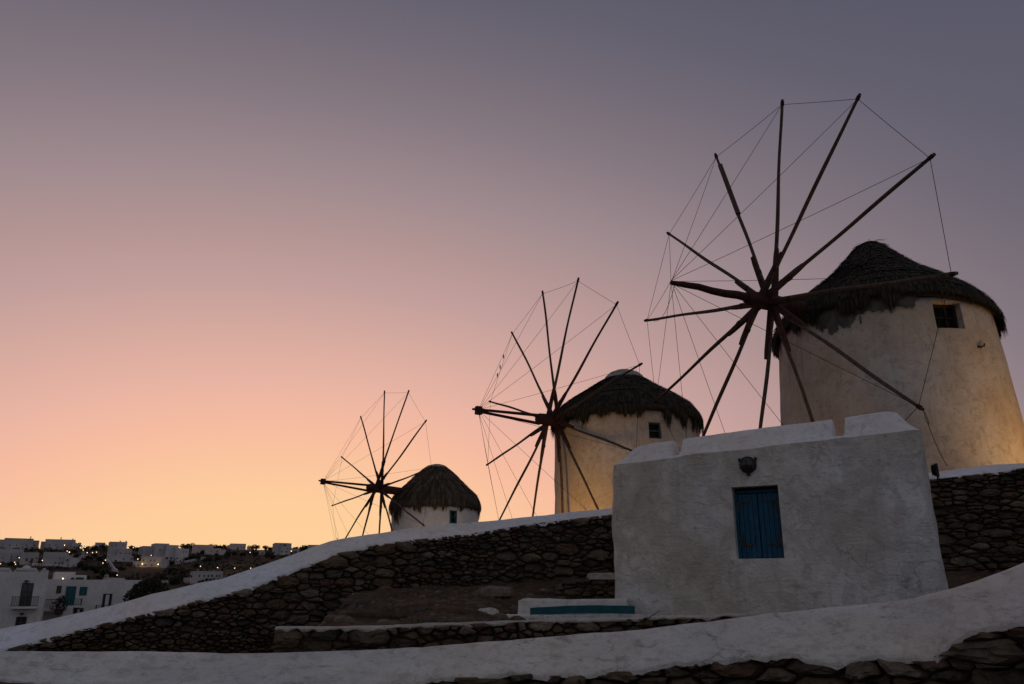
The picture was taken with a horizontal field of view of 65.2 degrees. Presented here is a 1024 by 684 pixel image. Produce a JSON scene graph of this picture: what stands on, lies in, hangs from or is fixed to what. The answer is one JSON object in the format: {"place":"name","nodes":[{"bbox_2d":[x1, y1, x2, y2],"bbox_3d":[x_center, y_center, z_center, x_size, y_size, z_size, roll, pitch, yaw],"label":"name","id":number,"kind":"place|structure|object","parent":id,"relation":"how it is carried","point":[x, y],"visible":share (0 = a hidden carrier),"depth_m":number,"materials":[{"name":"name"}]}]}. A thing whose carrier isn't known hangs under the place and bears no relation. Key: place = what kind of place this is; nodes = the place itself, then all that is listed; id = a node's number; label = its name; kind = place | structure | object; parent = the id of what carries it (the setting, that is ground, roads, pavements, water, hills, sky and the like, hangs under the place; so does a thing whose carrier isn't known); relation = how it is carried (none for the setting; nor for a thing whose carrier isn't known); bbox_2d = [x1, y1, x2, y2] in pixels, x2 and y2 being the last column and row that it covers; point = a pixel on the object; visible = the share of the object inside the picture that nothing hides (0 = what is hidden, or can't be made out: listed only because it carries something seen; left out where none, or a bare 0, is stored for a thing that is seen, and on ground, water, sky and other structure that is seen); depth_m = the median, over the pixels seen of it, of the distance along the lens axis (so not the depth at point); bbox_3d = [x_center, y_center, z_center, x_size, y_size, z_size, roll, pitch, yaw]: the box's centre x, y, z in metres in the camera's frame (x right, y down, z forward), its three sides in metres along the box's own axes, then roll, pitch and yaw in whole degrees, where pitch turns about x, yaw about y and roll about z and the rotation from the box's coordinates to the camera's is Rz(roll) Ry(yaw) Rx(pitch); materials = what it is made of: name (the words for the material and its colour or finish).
{"place":"outdoors","nodes":[
{"label":"outdoors","id":0,"kind":"place"},
{"bbox_2d":[0,549,301,595],"bbox_3d":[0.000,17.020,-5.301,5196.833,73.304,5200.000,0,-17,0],"label":"ground","id":1,"kind":"structure","parent":0,"point":[152,571],"depth_m":228.15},
{"bbox_2d":[0,549,23,562],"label":"hillside house","id":2,"kind":"structure","parent":1,"relation":"on","point":[9,555],"depth_m":234.62,"materials":[{"name":"white paint"}]},
{"bbox_2d":[0,536,38,548],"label":"hillside house","id":3,"kind":"structure","parent":1,"relation":"on","point":[10,543],"depth_m":325.80,"materials":[{"name":"white paint"}]},
{"bbox_2d":[0,565,48,628],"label":"white townhouse","id":4,"kind":"structure","parent":1,"relation":"on","point":[22,592],"depth_m":64.79,"materials":[{"name":"paint"}]},
{"bbox_2d":[15,617,26,625],"bbox_3d":[-39.510,22.776,64.279,0.742,1.338,0.050,9,-20,-28],"label":"door","id":5,"kind":"structure","parent":4,"relation":"in","point":[19,620],"depth_m":64.36,"materials":[{"name":"black glass"}]},
{"bbox_2d":[18,583,33,605],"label":"balcony door","id":6,"kind":"structure","parent":4,"relation":"in","point":[27,588],"depth_m":65.05,"materials":[{"name":"grey glass"}]},
{"bbox_2d":[19,552,38,564],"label":"hillside house","id":7,"kind":"structure","parent":1,"relation":"on","point":[25,558],"depth_m":230.82,"materials":[{"name":"white paint"}]},
{"bbox_2d":[32,563,67,566],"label":"lane wall","id":8,"kind":"structure","parent":1,"relation":"on","point":[33,564],"depth_m":227.97,"materials":[{"name":"white paint"}]},
{"bbox_2d":[42,599,72,620],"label":"terrace annex","id":9,"kind":"object","parent":1,"relation":"on","point":[48,613],"visible":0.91,"depth_m":69.67,"materials":[{"name":"paint"}]},
{"bbox_2d":[50,595,67,614],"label":"plant","id":10,"kind":"object","parent":9,"relation":"on","point":[58,611],"visible":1,"depth_m":69.03,"materials":[{"name":"green plant"}]},
{"bbox_2d":[40,537,80,549],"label":"hillside house","id":11,"kind":"structure","parent":1,"relation":"on","point":[59,543],"depth_m":347.77,"materials":[{"name":"white paint"}]},
{"bbox_2d":[42,552,80,566],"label":"hillside house","id":12,"kind":"structure","parent":1,"relation":"on","point":[63,558],"depth_m":228.85,"materials":[{"name":"white paint"}]},
{"bbox_2d":[79,551,92,560],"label":"chapel","id":13,"kind":"structure","parent":1,"relation":"on","point":[82,556],"depth_m":241.03,"materials":[{"name":"white paint"}]},
{"bbox_2d":[81,564,92,570],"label":"tree","id":14,"kind":"object","parent":1,"relation":"on","point":[87,567],"visible":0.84,"depth_m":214.13,"materials":[{"name":"green plant"}]},
{"bbox_2d":[41,572,143,620],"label":"white house","id":15,"kind":"structure","parent":1,"relation":"on","point":[80,593],"depth_m":76.79,"materials":[{"name":"paint"}]},
{"bbox_2d":[56,586,61,592],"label":"window","id":16,"kind":"structure","parent":15,"relation":"in","point":[59,588],"depth_m":75.47,"materials":[{"name":"black glass"}]},
{"bbox_2d":[64,586,76,604],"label":"door","id":17,"kind":"structure","parent":15,"relation":"in","point":[69,590],"depth_m":75.87,"materials":[{"name":"teal paint"}]},
{"bbox_2d":[73,608,83,613],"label":"window","id":18,"kind":"structure","parent":15,"relation":"in","point":[75,609],"depth_m":75.87,"materials":[{"name":"glass"}]},
{"bbox_2d":[79,587,87,594],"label":"window","id":19,"kind":"structure","parent":15,"relation":"in","point":[82,592],"depth_m":76.49,"materials":[{"name":"teal paint"}]},
{"bbox_2d":[101,594,111,607],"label":"balcony door","id":20,"kind":"structure","parent":15,"relation":"in","point":[106,599],"depth_m":77.39,"materials":[{"name":"glass"}]},
{"bbox_2d":[89,545,98,550],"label":"tree","id":21,"kind":"object","parent":1,"relation":"on","point":[95,547],"visible":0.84,"depth_m":312.52,"materials":[{"name":"green plant"}]},
{"bbox_2d":[90,566,104,572],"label":"tree","id":22,"kind":"object","parent":1,"relation":"on","point":[95,569],"visible":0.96,"depth_m":210.24,"materials":[{"name":"green plant"}]},
{"bbox_2d":[99,568,111,575],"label":"tree","id":23,"kind":"object","parent":1,"relation":"on","point":[103,572],"visible":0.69,"depth_m":203.95,"materials":[{"name":"green plant"}]},
{"bbox_2d":[104,571,117,577],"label":"tree","id":24,"kind":"object","parent":1,"relation":"on","point":[114,573],"visible":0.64,"depth_m":197.85,"materials":[{"name":"green plant"}]},
{"bbox_2d":[106,557,117,571],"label":"lane wall","id":25,"kind":"structure","parent":1,"relation":"on","point":[112,567],"depth_m":225.07,"materials":[{"name":"white paint"}]},
{"bbox_2d":[102,574,125,579],"bbox_3d":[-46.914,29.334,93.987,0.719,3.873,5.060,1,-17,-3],"label":"chapel","id":26,"kind":"structure","parent":1,"relation":"on","point":[106,576],"depth_m":92.67,"materials":[{"name":"white paint"}]},
{"bbox_2d":[107,541,133,561],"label":"hillside house","id":27,"kind":"structure","parent":1,"relation":"on","point":[119,551],"depth_m":240.26,"materials":[{"name":"white paint"}]},
{"bbox_2d":[123,577,169,601],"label":"bush","id":28,"kind":"object","parent":1,"relation":"on","point":[137,590],"visible":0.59,"depth_m":70.12,"materials":[{"name":"green plant"}]},
{"bbox_2d":[133,556,169,567],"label":"hillside house","id":29,"kind":"structure","parent":1,"relation":"on","point":[152,561],"depth_m":229.09,"materials":[{"name":"white paint"}]},
{"bbox_2d":[0,545,303,584],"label":"scrub","id":30,"kind":"object","parent":1,"relation":"on","point":[173,573],"visible":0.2,"depth_m":232.88,"materials":[{"name":"green plant"}]},
{"bbox_2d":[138,543,188,561],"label":"hillside house","id":31,"kind":"structure","parent":1,"relation":"on","point":[170,552],"depth_m":247.25,"materials":[{"name":"white paint"}]},
{"bbox_2d":[165,567,175,573],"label":"tree","id":32,"kind":"object","parent":1,"relation":"on","point":[170,569],"visible":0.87,"depth_m":212.85,"materials":[{"name":"green plant"}]},
{"bbox_2d":[168,577,178,584],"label":"tree","id":33,"kind":"object","parent":1,"relation":"on","point":[173,580],"visible":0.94,"depth_m":174.72,"materials":[{"name":"green plant"}]},
{"bbox_2d":[169,557,205,564],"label":"lane wall","id":34,"kind":"structure","parent":1,"relation":"on","point":[187,561],"depth_m":242.07,"materials":[{"name":"white paint"}]},
{"bbox_2d":[183,577,197,583],"bbox_3d":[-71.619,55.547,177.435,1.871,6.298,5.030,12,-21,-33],"label":"hillside house","id":35,"kind":"structure","parent":1,"relation":"on","point":[192,580],"depth_m":176.38,"materials":[{"name":"white paint"}]},
{"bbox_2d":[190,569,225,580],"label":"hillside house","id":36,"kind":"structure","parent":1,"relation":"on","point":[200,575],"depth_m":186.15,"materials":[{"name":"white paint"}]},
{"bbox_2d":[203,557,212,561],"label":"tree","id":37,"kind":"object","parent":1,"relation":"on","point":[208,559],"visible":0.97,"depth_m":245.77,"materials":[{"name":"green plant"}]},
{"bbox_2d":[192,545,225,554],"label":"hillside house","id":38,"kind":"structure","parent":1,"relation":"on","point":[209,549],"depth_m":265.94,"materials":[{"name":"white paint"}]},
{"bbox_2d":[227,543,245,549],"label":"hillside house","id":39,"kind":"structure","parent":1,"relation":"on","point":[233,546],"depth_m":329.75,"materials":[{"name":"white paint"}]},
{"bbox_2d":[272,543,291,554],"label":"hillside house","id":40,"kind":"structure","parent":1,"relation":"on","point":[282,548],"depth_m":268.73,"materials":[{"name":"white paint"}]},
{"bbox_2d":[299,545,307,549],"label":"tree","id":41,"kind":"object","parent":1,"relation":"on","point":[303,547],"visible":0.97,"depth_m":307.70,"materials":[{"name":"green plant"}]},
{"bbox_2d":[0,563,1023,683],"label":"front wall","id":42,"kind":"structure","parent":1,"relation":"on","point":[971,633],"depth_m":4.92,"materials":[{"name":"paint"}]},
{"bbox_2d":[0,463,1023,653],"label":"rubble wall","id":43,"kind":"structure","parent":1,"relation":"on","point":[979,512],"depth_m":12.26,"materials":[{"name":"stone"}]},
{"bbox_2d":[0,0,1023,549],"label":"sky","id":44,"kind":"structure","parent":0,"point":[229,228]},
{"bbox_2d":[273,571,994,652],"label":"courtyard earth","id":45,"kind":"structure","parent":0,"point":[956,578],"depth_m":11.22,"materials":[{"name":"brown soil"}]},
{"bbox_2d":[337,611,406,618],"bbox_3d":[-1.606,3.130,9.184,0.810,0.077,0.505,0,-17,0],"label":"rock","id":46,"kind":"object","parent":45,"relation":"on","point":[379,615],"visible":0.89,"depth_m":8.99,"materials":[{"name":"stone"}]},
{"bbox_2d":[456,616,469,621],"bbox_3d":[-0.556,3.151,9.074,0.171,0.080,0.161,0,-17,0],"label":"rock","id":47,"kind":"object","parent":45,"relation":"on","point":[464,619],"visible":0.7,"depth_m":9.03,"materials":[{"name":"stone"}]},
{"bbox_2d":[318,586,611,625],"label":"pebbles","id":48,"kind":"object","parent":45,"relation":"on","point":[346,620],"visible":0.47,"depth_m":10.04,"materials":[{"name":"stone"}]},
{"bbox_2d":[478,607,498,614],"bbox_3d":[-0.302,3.387,10.047,0.292,0.102,0.303,0,-17,0],"label":"rock","id":49,"kind":"object","parent":45,"relation":"on","point":[491,611],"visible":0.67,"depth_m":9.94,"materials":[{"name":"grey stone"}]},
{"bbox_2d":[478,585,513,595],"bbox_3d":[-0.238,3.623,11.649,0.540,0.153,0.504,0,-17,0],"label":"rock","id":50,"kind":"object","parent":45,"relation":"on","point":[490,590],"visible":0.91,"depth_m":11.46,"materials":[{"name":"stone"}]},
{"bbox_2d":[273,612,780,652],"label":"stone wall","id":51,"kind":"structure","parent":45,"relation":"on","point":[288,639],"depth_m":7.61,"materials":[{"name":"stone"}]},
{"bbox_2d":[636,610,659,628],"bbox_3d":[1.282,2.676,7.625,0.242,0.226,0.100,7,-19,-22],"label":"weed","id":52,"kind":"object","parent":51,"relation":"on","point":[637,624],"visible":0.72,"depth_m":7.64,"materials":[{"name":"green plant"}]},
{"bbox_2d":[506,598,641,619],"bbox_3d":[0.799,3.520,10.392,1.780,0.365,1.197,-2,-17,8],"label":"white bench","id":53,"kind":"object","parent":45,"relation":"on","point":[525,605],"visible":0.45,"depth_m":10.07,"materials":[{"name":"paint"}]},
{"bbox_2d":[530,605,634,614],"bbox_3d":[0.860,3.308,9.854,1.294,0.129,0.034,-3,-18,9],"label":"plank","id":54,"kind":"object","parent":53,"relation":"on","point":[582,609],"visible":1,"depth_m":9.84,"materials":[{"name":"teal paint"}]},
{"bbox_2d":[555,573,614,597],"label":"stone steps","id":55,"kind":"structure","parent":45,"relation":"on","point":[594,585],"depth_m":11.73,"materials":[{"name":"stone"}]},
{"bbox_2d":[612,412,947,615],"bbox_3d":[3.559,2.643,10.751,3.944,2.848,2.502,-9,-19,26],"label":"white hut","id":56,"kind":"object","parent":45,"relation":"on","point":[812,515],"visible":0.88,"depth_m":9.73,"materials":[{"name":"paint"}]},
{"bbox_2d":[738,456,756,475],"bbox_3d":[2.941,1.546,9.986,0.227,0.240,0.163,-9,-19,26],"label":"wall lamp","id":57,"kind":"object","parent":56,"relation":"attached to","point":[747,465],"visible":1,"depth_m":9.95,"materials":[{"name":"black metal"}]},
{"bbox_2d":[734,486,777,558],"bbox_3d":[3.086,2.248,9.944,0.663,0.969,0.012,-9,-19,26],"label":"window back","id":58,"kind":"structure","parent":56,"relation":"in","point":[775,487],"depth_m":10.04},
{"bbox_2d":[734,489,783,558],"bbox_3d":[3.069,2.253,9.910,0.563,0.829,0.070,-9,-19,26],"label":"window frame","id":59,"kind":"structure","parent":56,"relation":"in","point":[769,490],"depth_m":9.97,"materials":[{"name":"blue paint"}]},
{"bbox_2d":[931,463,958,480],"bbox_3d":[5.614,1.687,10.464,0.168,0.249,0.419,2,-17,-7],"label":"floodlight","id":60,"kind":"object","parent":56,"relation":"attached to","point":[934,470],"visible":1,"depth_m":10.50,"materials":[{"name":"black metal"}]},
{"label":"terrace ground","id":61,"kind":"structure","parent":0,"visible":0},
{"bbox_2d":[318,390,481,537],"bbox_3d":[-5.654,7.253,39.616,8.223,10.025,8.364,0,-17,0],"label":"windmill","id":62,"kind":"object","parent":61,"relation":"on","point":[434,494],"visible":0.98,"depth_m":39.30,"materials":[{"name":"white paint"}]},
{"bbox_2d":[450,510,456,523],"bbox_3d":[-2.926,8.572,39.157,0.440,0.680,0.270,9,-20,-28],"label":"window","id":63,"kind":"structure","parent":62,"relation":"in","point":[453,514],"depth_m":39.18,"materials":[{"name":"teal paint"}]},
{"bbox_2d":[472,277,703,519],"bbox_3d":[2.748,2.644,27.076,8.074,9.898,8.732,0,-17,0],"label":"windmill","id":64,"kind":"object","parent":61,"relation":"on","point":[604,426],"visible":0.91,"depth_m":26.30,"materials":[{"name":"paint"}]},
{"bbox_2d":[648,422,660,438],"bbox_3d":[4.608,2.913,26.098,0.500,0.600,0.190,4,-18,-12],"label":"window","id":65,"kind":"structure","parent":64,"relation":"in","point":[654,428],"depth_m":26.13,"materials":[{"name":"grey paint"}]},
{"bbox_2d":[644,93,1023,472],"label":"windmill","id":66,"kind":"object","parent":61,"relation":"on","point":[869,327],"visible":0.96,"depth_m":18.23,"materials":[{"name":"paint"}]},
{"bbox_2d":[932,304,958,327],"bbox_3d":[9.865,-0.544,18.331,0.740,0.700,0.065,2,-17,-8],"label":"window","id":67,"kind":"structure","parent":66,"relation":"in","point":[949,317],"depth_m":18.35,"materials":[{"name":"black glass"}]}
]}

